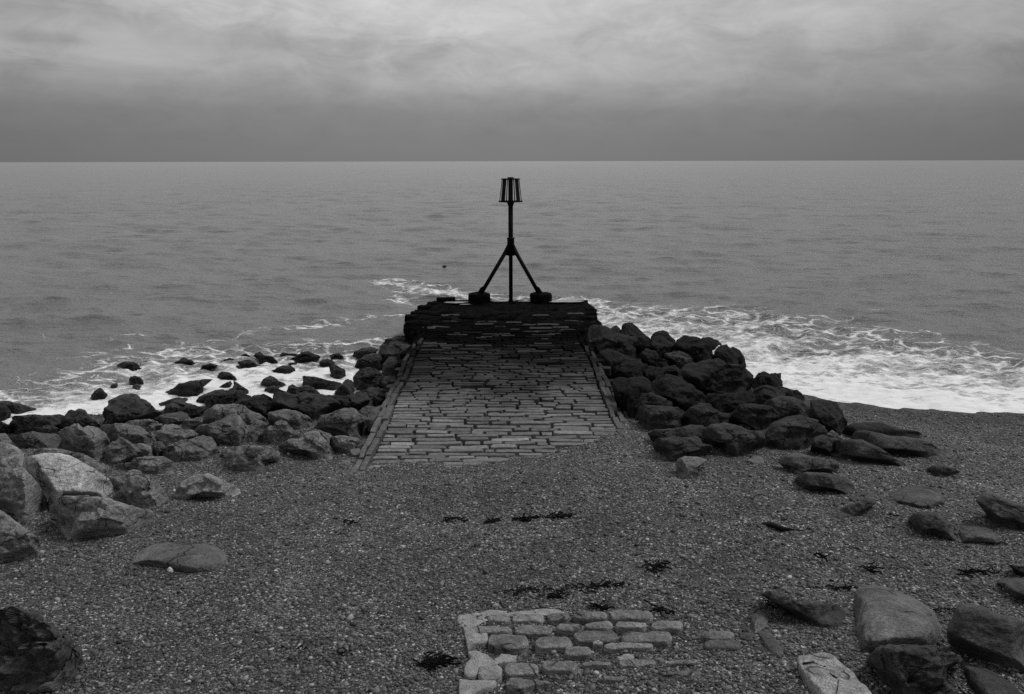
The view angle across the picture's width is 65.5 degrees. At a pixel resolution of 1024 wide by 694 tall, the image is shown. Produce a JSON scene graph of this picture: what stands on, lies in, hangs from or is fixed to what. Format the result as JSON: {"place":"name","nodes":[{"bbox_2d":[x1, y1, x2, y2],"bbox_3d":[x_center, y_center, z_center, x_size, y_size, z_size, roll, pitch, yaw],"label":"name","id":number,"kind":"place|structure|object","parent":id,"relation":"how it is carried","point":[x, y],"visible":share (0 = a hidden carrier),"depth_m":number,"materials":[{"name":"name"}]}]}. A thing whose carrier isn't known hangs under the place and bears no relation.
{"place":"outdoors","nodes":[
{"label":"outdoors","id":0,"kind":"place"},
{"bbox_2d":[0,160,1023,423],"bbox_3d":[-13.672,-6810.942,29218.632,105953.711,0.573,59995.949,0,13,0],"label":"sea","id":1,"kind":"structure","parent":0,"point":[894,284],"depth_m":35.90,"materials":[{"name":"liquid"}]},
{"bbox_2d":[117,362,140,370],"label":"boulder","id":2,"kind":"object","parent":1,"relation":"in","point":[132,366],"visible":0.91,"depth_m":17.74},
{"bbox_2d":[255,352,277,364],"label":"boulder","id":3,"kind":"object","parent":1,"relation":"in","point":[261,357],"visible":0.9,"depth_m":18.36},
{"bbox_2d":[290,350,319,362],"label":"boulder","id":4,"kind":"object","parent":1,"relation":"in","point":[302,356],"visible":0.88,"depth_m":18.34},
{"bbox_2d":[353,347,377,358],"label":"boulder","id":5,"kind":"object","parent":1,"relation":"in","point":[359,353],"visible":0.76,"depth_m":18.72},
{"bbox_2d":[0,357,1023,693],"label":"beach","id":6,"kind":"structure","parent":0,"point":[698,487],"depth_m":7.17,"materials":[{"name":"gravel"}]},
{"bbox_2d":[0,401,35,413],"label":"boulder","id":7,"kind":"object","parent":6,"relation":"on","point":[16,408],"visible":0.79,"depth_m":14.65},
{"bbox_2d":[0,510,41,563],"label":"boulder","id":8,"kind":"object","parent":6,"relation":"on","point":[18,542],"visible":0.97,"depth_m":7.20,"materials":[{"name":"stone"}]},
{"bbox_2d":[0,441,45,522],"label":"boulder","id":9,"kind":"object","parent":6,"relation":"on","point":[22,496],"visible":0.93,"depth_m":8.40,"materials":[{"name":"stone"}]},
{"bbox_2d":[8,431,59,448],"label":"boulder","id":10,"kind":"object","parent":6,"relation":"on","point":[30,439],"visible":0.86,"depth_m":11.99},
{"bbox_2d":[9,414,64,434],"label":"boulder","id":11,"kind":"object","parent":6,"relation":"on","point":[23,424],"visible":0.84,"depth_m":12.84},
{"bbox_2d":[0,608,77,693],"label":"boulder","id":12,"kind":"object","parent":6,"relation":"on","point":[38,655],"visible":0.98,"depth_m":5.03,"materials":[{"name":"stone"}]},
{"bbox_2d":[24,453,113,511],"bbox_3d":[-5.066,1.577,9.245,1.384,0.814,0.812,12,18,43],"label":"boulder","id":13,"kind":"object","parent":6,"relation":"on","point":[56,475],"visible":0.84,"depth_m":8.87,"materials":[{"name":"stone"}]},
{"bbox_2d":[27,448,110,473],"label":"boulder","id":14,"kind":"object","parent":6,"relation":"on","point":[101,467],"visible":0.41,"depth_m":10.13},
{"bbox_2d":[57,408,100,429],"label":"boulder","id":15,"kind":"object","parent":6,"relation":"on","point":[82,418],"visible":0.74,"depth_m":12.58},
{"bbox_2d":[58,424,108,458],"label":"boulder","id":16,"kind":"object","parent":6,"relation":"on","point":[92,442],"visible":0.88,"depth_m":11.22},
{"bbox_2d":[91,387,107,399],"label":"boulder","id":17,"kind":"object","parent":6,"relation":"on","point":[99,393],"visible":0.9,"depth_m":15.48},
{"bbox_2d":[52,495,159,538],"bbox_3d":[-4.204,1.744,8.129,1.241,0.657,0.844,0,13,0],"label":"boulder","id":18,"kind":"object","parent":6,"relation":"on","point":[82,517],"visible":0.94,"depth_m":7.81,"materials":[{"name":"stone"}]},
{"bbox_2d":[100,436,142,464],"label":"boulder","id":19,"kind":"object","parent":6,"relation":"on","point":[120,449],"visible":0.86,"depth_m":10.70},
{"bbox_2d":[109,469,140,490],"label":"boulder","id":20,"kind":"object","parent":6,"relation":"on","point":[118,482],"visible":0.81,"depth_m":9.46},
{"bbox_2d":[103,423,154,445],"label":"boulder","id":21,"kind":"object","parent":6,"relation":"on","point":[134,434],"visible":0.73,"depth_m":11.77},
{"bbox_2d":[103,394,160,425],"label":"boulder","id":22,"kind":"object","parent":6,"relation":"on","point":[123,409],"visible":0.85,"depth_m":13.36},
{"bbox_2d":[115,474,167,508],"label":"boulder","id":23,"kind":"object","parent":6,"relation":"on","point":[141,491],"visible":0.94,"depth_m":8.76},
{"bbox_2d":[125,418,161,433],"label":"boulder","id":24,"kind":"object","parent":6,"relation":"on","point":[150,426],"visible":0.74,"depth_m":12.66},
{"bbox_2d":[135,443,154,456],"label":"boulder","id":25,"kind":"object","parent":6,"relation":"on","point":[146,450],"visible":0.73,"depth_m":10.97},
{"bbox_2d":[116,456,175,473],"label":"boulder","id":26,"kind":"object","parent":6,"relation":"on","point":[152,465],"visible":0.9,"depth_m":10.17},
{"bbox_2d":[152,411,190,424],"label":"boulder","id":27,"kind":"object","parent":6,"relation":"on","point":[179,417],"visible":0.86,"depth_m":13.38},
{"bbox_2d":[153,424,197,446],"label":"boulder","id":28,"kind":"object","parent":6,"relation":"on","point":[168,434],"visible":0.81,"depth_m":11.44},
{"bbox_2d":[162,401,194,413],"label":"boulder","id":29,"kind":"object","parent":6,"relation":"on","point":[174,406],"visible":0.73,"depth_m":14.34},
{"bbox_2d":[130,542,227,571],"bbox_3d":[-2.941,1.886,7.267,1.086,0.274,0.738,5,14,22],"label":"boulder","id":30,"kind":"object","parent":6,"relation":"on","point":[192,557],"visible":0.95,"depth_m":7.01,"materials":[{"name":"stone"}]},
{"bbox_2d":[166,379,211,396],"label":"boulder","id":31,"kind":"object","parent":6,"relation":"on","point":[190,388],"visible":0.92,"depth_m":15.75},
{"bbox_2d":[160,435,219,460],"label":"boulder","id":32,"kind":"object","parent":6,"relation":"on","point":[202,448],"visible":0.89,"depth_m":10.71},
{"bbox_2d":[177,405,206,418],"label":"boulder","id":33,"kind":"object","parent":6,"relation":"on","point":[191,411],"visible":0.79,"depth_m":13.92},
{"bbox_2d":[182,418,202,428],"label":"boulder","id":34,"kind":"object","parent":6,"relation":"on","point":[193,423],"visible":0.73,"depth_m":13.08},
{"bbox_2d":[177,472,240,498],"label":"boulder","id":35,"kind":"object","parent":6,"relation":"on","point":[203,484],"visible":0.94,"depth_m":8.99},
{"bbox_2d":[196,389,223,402],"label":"boulder","id":36,"kind":"object","parent":6,"relation":"on","point":[202,398],"visible":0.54,"depth_m":15.27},
{"bbox_2d":[195,414,258,445],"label":"boulder","id":37,"kind":"object","parent":6,"relation":"on","point":[234,430],"visible":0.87,"depth_m":11.65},
{"bbox_2d":[206,388,249,407],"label":"boulder","id":38,"kind":"object","parent":6,"relation":"on","point":[227,397],"visible":0.71,"depth_m":14.75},
{"bbox_2d":[202,404,268,431],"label":"boulder","id":39,"kind":"object","parent":6,"relation":"on","point":[255,420],"visible":0.52,"depth_m":12.68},
{"bbox_2d":[219,444,279,471],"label":"boulder","id":40,"kind":"object","parent":6,"relation":"on","point":[249,458],"visible":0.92,"depth_m":10.23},
{"bbox_2d":[232,394,276,418],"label":"boulder","id":41,"kind":"object","parent":6,"relation":"on","point":[261,404],"visible":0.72,"depth_m":13.55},
{"bbox_2d":[260,375,285,386],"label":"boulder","id":42,"kind":"object","parent":6,"relation":"on","point":[269,380],"visible":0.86,"depth_m":16.34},
{"bbox_2d":[258,421,299,443],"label":"boulder","id":43,"kind":"object","parent":6,"relation":"on","point":[279,432],"visible":0.88,"depth_m":11.59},
{"bbox_2d":[266,410,313,429],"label":"boulder","id":44,"kind":"object","parent":6,"relation":"on","point":[295,420],"visible":0.77,"depth_m":12.63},
{"bbox_2d":[278,431,333,459],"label":"boulder","id":45,"kind":"object","parent":6,"relation":"on","point":[314,445],"visible":0.94,"depth_m":10.87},
{"bbox_2d":[271,389,341,420],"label":"boulder","id":46,"kind":"object","parent":6,"relation":"on","point":[312,405],"visible":0.81,"depth_m":13.38,"materials":[{"name":"stone"}]},
{"bbox_2d":[302,375,340,390],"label":"boulder","id":47,"kind":"object","parent":6,"relation":"on","point":[316,383],"visible":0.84,"depth_m":16.08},
{"bbox_2d":[329,364,345,378],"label":"boulder","id":48,"kind":"object","parent":6,"relation":"on","point":[336,371],"visible":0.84,"depth_m":17.04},
{"bbox_2d":[313,406,365,437],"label":"boulder","id":49,"kind":"object","parent":6,"relation":"on","point":[348,421],"visible":0.86,"depth_m":11.91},
{"bbox_2d":[334,379,354,394],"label":"boulder","id":50,"kind":"object","parent":6,"relation":"on","point":[346,387],"visible":0.78,"depth_m":15.63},
{"bbox_2d":[331,435,361,453],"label":"boulder","id":51,"kind":"object","parent":6,"relation":"on","point":[344,444],"visible":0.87,"depth_m":11.08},
{"bbox_2d":[331,390,371,410],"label":"boulder","id":52,"kind":"object","parent":6,"relation":"on","point":[357,400],"visible":0.74,"depth_m":14.02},
{"bbox_2d":[353,367,384,390],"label":"boulder","id":53,"kind":"object","parent":6,"relation":"on","point":[365,378],"visible":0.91,"depth_m":16.01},
{"bbox_2d":[359,406,378,435],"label":"boulder","id":54,"kind":"object","parent":6,"relation":"on","point":[370,414],"visible":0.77,"depth_m":12.26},
{"bbox_2d":[356,352,384,370],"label":"boulder","id":55,"kind":"object","parent":6,"relation":"on","point":[374,360],"visible":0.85,"depth_m":17.81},
{"bbox_2d":[364,387,385,406],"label":"boulder","id":56,"kind":"object","parent":6,"relation":"on","point":[378,394],"visible":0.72,"depth_m":14.55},
{"bbox_2d":[381,356,397,375],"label":"boulder","id":57,"kind":"object","parent":6,"relation":"on","point":[389,366],"visible":0.61,"depth_m":17.06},
{"bbox_2d":[378,342,411,359],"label":"boulder","id":58,"kind":"object","parent":6,"relation":"on","point":[386,350],"visible":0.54,"depth_m":18.04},
{"bbox_2d":[409,645,460,676],"bbox_3d":[-0.520,2.066,5.195,0.285,0.069,0.352,12,18,43],"label":"seaweed","id":59,"kind":"object","parent":6,"relation":"on","point":[430,662],"visible":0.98,"depth_m":5.21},
{"bbox_2d":[342,297,629,475],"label":"stone jetty","id":60,"kind":"object","parent":6,"relation":"on","point":[523,378],"visible":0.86,"depth_m":13.84,"materials":[{"name":"stone"}]},
{"bbox_2d":[468,177,551,303],"bbox_3d":[-0.058,-2.939,22.481,2.415,3.628,0.792,0,13,0],"label":"marker beacon","id":61,"kind":"object","parent":60,"relation":"on","point":[482,296],"visible":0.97,"depth_m":22.55,"materials":[{"name":"black metal"}]},
{"bbox_2d":[501,585,568,602],"bbox_3d":[0.196,1.946,6.248,0.551,0.071,0.298,4,14,16],"label":"seaweed","id":62,"kind":"object","parent":6,"relation":"on","point":[551,595],"visible":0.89,"depth_m":6.26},
{"bbox_2d":[512,511,575,521],"bbox_3d":[0.327,1.722,8.065,0.663,0.059,0.315,0,13,0],"label":"seaweed","id":63,"kind":"object","parent":6,"relation":"on","point":[560,513],"visible":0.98,"depth_m":8.05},
{"bbox_2d":[457,608,704,693],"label":"paving remnant","id":64,"kind":"object","parent":6,"relation":"on","point":[598,632],"visible":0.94,"depth_m":5.42,"materials":[{"name":"stone"}]},
{"bbox_2d":[556,577,630,596],"bbox_3d":[0.648,1.920,6.336,0.621,0.063,0.294,-5,14,-18],"label":"seaweed","id":65,"kind":"object","parent":6,"relation":"on","point":[606,583],"visible":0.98,"depth_m":6.36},
{"bbox_2d":[588,324,638,358],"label":"boulder","id":66,"kind":"object","parent":6,"relation":"on","point":[603,336],"visible":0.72,"depth_m":17.84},
{"bbox_2d":[612,377,628,411],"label":"boulder","id":67,"kind":"object","parent":6,"relation":"on","point":[619,386],"visible":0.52,"depth_m":13.03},
{"bbox_2d":[598,348,647,378],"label":"boulder","id":68,"kind":"object","parent":6,"relation":"on","point":[620,364],"visible":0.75,"depth_m":16.12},
{"bbox_2d":[620,323,651,354],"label":"boulder","id":69,"kind":"object","parent":6,"relation":"on","point":[644,341],"visible":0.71,"depth_m":18.24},
{"bbox_2d":[623,376,652,417],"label":"boulder","id":70,"kind":"object","parent":6,"relation":"on","point":[636,387],"visible":0.71,"depth_m":12.40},
{"bbox_2d":[634,392,672,420],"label":"boulder","id":71,"kind":"object","parent":6,"relation":"on","point":[649,398],"visible":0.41,"depth_m":12.16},
{"bbox_2d":[639,349,670,366],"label":"boulder","id":72,"kind":"object","parent":6,"relation":"on","point":[648,357],"visible":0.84,"depth_m":17.04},
{"bbox_2d":[642,559,671,576],"bbox_3d":[1.235,1.873,6.743,0.264,0.063,0.327,0,13,0],"label":"seaweed","id":73,"kind":"object","parent":6,"relation":"on","point":[656,565],"visible":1,"depth_m":6.77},
{"bbox_2d":[638,404,683,430],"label":"boulder","id":74,"kind":"object","parent":6,"relation":"on","point":[653,417],"visible":0.91,"depth_m":11.49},
{"bbox_2d":[650,336,676,358],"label":"boulder","id":75,"kind":"object","parent":6,"relation":"on","point":[661,345],"visible":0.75,"depth_m":18.08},
{"bbox_2d":[643,365,686,382],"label":"boulder","id":76,"kind":"object","parent":6,"relation":"on","point":[652,373],"visible":0.5,"depth_m":15.69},
{"bbox_2d":[648,424,704,441],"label":"boulder","id":77,"kind":"object","parent":6,"relation":"on","point":[690,430],"visible":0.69,"depth_m":10.56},
{"bbox_2d":[664,350,694,367],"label":"boulder","id":78,"kind":"object","parent":6,"relation":"on","point":[681,359],"visible":0.81,"depth_m":17.26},
{"bbox_2d":[651,375,713,412],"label":"boulder","id":79,"kind":"object","parent":6,"relation":"on","point":[681,395],"visible":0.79,"depth_m":12.64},
{"bbox_2d":[653,436,711,461],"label":"boulder","id":80,"kind":"object","parent":6,"relation":"on","point":[673,449],"visible":0.95,"depth_m":9.90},
{"bbox_2d":[676,456,706,478],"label":"boulder","id":81,"kind":"object","parent":6,"relation":"on","point":[687,467],"visible":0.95,"depth_m":9.06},
{"bbox_2d":[673,335,712,361],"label":"boulder","id":82,"kind":"object","parent":6,"relation":"on","point":[698,349],"visible":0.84,"depth_m":17.58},
{"bbox_2d":[683,402,732,426],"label":"boulder","id":83,"kind":"object","parent":6,"relation":"on","point":[704,414],"visible":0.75,"depth_m":11.49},
{"bbox_2d":[700,630,734,641],"bbox_3d":[1.405,2.041,5.453,0.236,0.203,0.107,1,13,6],"label":"paving sett","id":84,"kind":"object","parent":6,"relation":"on","point":[715,635],"visible":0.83,"depth_m":5.41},
{"bbox_2d":[682,358,755,397],"bbox_3d":[3.954,0.723,15.136,1.550,1.015,1.222,0,13,0],"label":"boulder","id":85,"kind":"object","parent":6,"relation":"on","point":[706,377],"visible":0.81,"depth_m":14.72,"materials":[{"name":"stone"}]},
{"bbox_2d":[704,640,740,650],"bbox_3d":[1.408,2.061,5.348,0.248,0.194,0.109,0,13,0],"label":"paving sett","id":86,"kind":"object","parent":6,"relation":"on","point":[730,645],"visible":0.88,"depth_m":5.30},
{"bbox_2d":[711,344,738,366],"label":"boulder","id":87,"kind":"object","parent":6,"relation":"on","point":[725,352],"visible":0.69,"depth_m":17.33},
{"bbox_2d":[707,391,756,413],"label":"boulder","id":88,"kind":"object","parent":6,"relation":"on","point":[728,402],"visible":0.72,"depth_m":13.17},
{"bbox_2d":[701,423,766,456],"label":"boulder","id":89,"kind":"object","parent":6,"relation":"on","point":[732,440],"visible":0.97,"depth_m":10.26,"materials":[{"name":"stone"}]},
{"bbox_2d":[729,404,778,430],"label":"boulder","id":90,"kind":"object","parent":6,"relation":"on","point":[756,417],"visible":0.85,"depth_m":11.42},
{"bbox_2d":[750,612,768,632],"bbox_3d":[1.746,2.015,5.626,0.128,0.218,0.334,3,14,14],"label":"paving sett","id":91,"kind":"object","parent":6,"relation":"on","point":[759,621],"visible":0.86,"depth_m":5.59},
{"bbox_2d":[754,373,782,387],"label":"boulder","id":92,"kind":"object","parent":6,"relation":"on","point":[772,379],"visible":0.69,"depth_m":16.03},
{"bbox_2d":[752,385,786,404],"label":"boulder","id":93,"kind":"object","parent":6,"relation":"on","point":[764,393],"visible":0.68,"depth_m":14.05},
{"bbox_2d":[759,629,783,655],"bbox_3d":[1.728,2.046,5.339,0.098,0.223,0.372,0,13,0],"label":"paving sett","id":94,"kind":"object","parent":6,"relation":"on","point":[769,641],"visible":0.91,"depth_m":5.27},
{"bbox_2d":[762,396,809,419],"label":"boulder","id":95,"kind":"object","parent":6,"relation":"on","point":[785,406],"visible":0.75,"depth_m":12.26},
{"bbox_2d":[775,385,803,402],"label":"boulder","id":96,"kind":"object","parent":6,"relation":"on","point":[798,395],"visible":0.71,"depth_m":14.71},
{"bbox_2d":[757,415,827,449],"bbox_3d":[3.924,1.219,11.051,1.144,0.612,0.932,0,13,0],"label":"boulder","id":97,"kind":"object","parent":6,"relation":"on","point":[798,432],"visible":0.89,"depth_m":10.70,"materials":[{"name":"stone"}]},
{"bbox_2d":[761,591,845,627],"bbox_3d":[2.158,1.906,5.817,0.645,0.376,0.501,0,13,0],"label":"boulder","id":98,"kind":"object","parent":6,"relation":"on","point":[825,615],"visible":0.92,"depth_m":5.63,"materials":[{"name":"stone"}]},
{"bbox_2d":[778,453,839,475],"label":"boulder","id":99,"kind":"object","parent":6,"relation":"on","point":[798,464],"visible":0.88,"depth_m":9.27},
{"bbox_2d":[810,434,833,455],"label":"boulder","id":100,"kind":"object","parent":6,"relation":"on","point":[822,444],"visible":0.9,"depth_m":10.37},
{"bbox_2d":[795,472,854,494],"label":"boulder","id":101,"kind":"object","parent":6,"relation":"on","point":[820,481],"visible":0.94,"depth_m":8.59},
{"bbox_2d":[810,399,846,434],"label":"boulder","id":102,"kind":"object","parent":6,"relation":"on","point":[829,415],"visible":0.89,"depth_m":11.73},
{"bbox_2d":[797,652,871,693],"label":"boulder","id":103,"kind":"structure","parent":6,"relation":"on","point":[823,673],"depth_m":4.82,"materials":[{"name":"stone"}]},
{"bbox_2d":[835,497,875,518],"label":"boulder","id":104,"kind":"object","parent":6,"relation":"on","point":[858,507],"visible":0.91,"depth_m":7.90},
{"bbox_2d":[840,460,883,466],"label":"boulder","id":105,"kind":"object","parent":6,"relation":"on","point":[870,464],"visible":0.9,"depth_m":9.88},
{"bbox_2d":[831,439,906,465],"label":"boulder","id":106,"kind":"object","parent":6,"relation":"on","point":[858,449],"visible":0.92,"depth_m":9.93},
{"bbox_2d":[844,422,921,438],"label":"boulder","id":107,"kind":"object","parent":6,"relation":"on","point":[876,427],"visible":0.66,"depth_m":11.69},
{"bbox_2d":[851,430,940,457],"bbox_3d":[5.438,1.401,10.986,1.365,0.590,1.052,0,13,0],"label":"boulder","id":108,"kind":"object","parent":6,"relation":"on","point":[904,445],"visible":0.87,"depth_m":10.62,"materials":[{"name":"stone"}]},
{"bbox_2d":[854,585,940,652],"bbox_3d":[2.793,1.958,5.776,0.575,0.401,1.371,5,14,21],"label":"boulder","id":109,"kind":"object","parent":6,"relation":"on","point":[885,616],"visible":0.91,"depth_m":5.48,"materials":[{"name":"stone"}]},
{"bbox_2d":[867,643,958,693],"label":"boulder","id":110,"kind":"object","parent":6,"relation":"on","point":[901,669],"visible":1,"depth_m":4.64,"materials":[{"name":"stone"}]},
{"bbox_2d":[890,486,944,508],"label":"boulder","id":111,"kind":"object","parent":6,"relation":"on","point":[925,497],"visible":0.92,"depth_m":8.48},
{"bbox_2d":[908,511,955,539],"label":"boulder","id":112,"kind":"object","parent":6,"relation":"on","point":[922,522],"visible":0.98,"depth_m":7.52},
{"bbox_2d":[926,466,958,477],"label":"boulder","id":113,"kind":"object","parent":6,"relation":"on","point":[941,471],"visible":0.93,"depth_m":9.52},
{"bbox_2d":[956,563,1001,577],"bbox_3d":[3.880,1.867,6.665,0.343,0.053,0.220,-7,15,-27],"label":"seaweed","id":114,"kind":"object","parent":6,"relation":"on","point":[969,572],"visible":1,"depth_m":6.63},
{"bbox_2d":[960,524,1001,542],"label":"boulder","id":115,"kind":"object","parent":6,"relation":"on","point":[976,533],"visible":0.98,"depth_m":7.50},
{"bbox_2d":[947,604,1023,672],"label":"boulder","id":116,"kind":"object","parent":6,"relation":"on","point":[980,632],"visible":0.96,"depth_m":5.08,"materials":[{"name":"stone"}]},
{"bbox_2d":[961,663,1019,693],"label":"boulder","id":117,"kind":"object","parent":6,"relation":"on","point":[982,680],"visible":0.99,"depth_m":4.79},
{"bbox_2d":[976,489,1023,529],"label":"boulder","id":118,"kind":"object","parent":6,"relation":"on","point":[999,510],"visible":0.95,"depth_m":7.73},
{"bbox_2d":[997,577,1023,600],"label":"boulder","id":119,"kind":"object","parent":6,"relation":"on","point":[1013,587],"visible":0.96,"depth_m":6.22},
{"bbox_2d":[0,0,1023,161],"label":"sky","id":120,"kind":"structure","parent":0,"point":[81,80],"materials":[{"name":"grey"}]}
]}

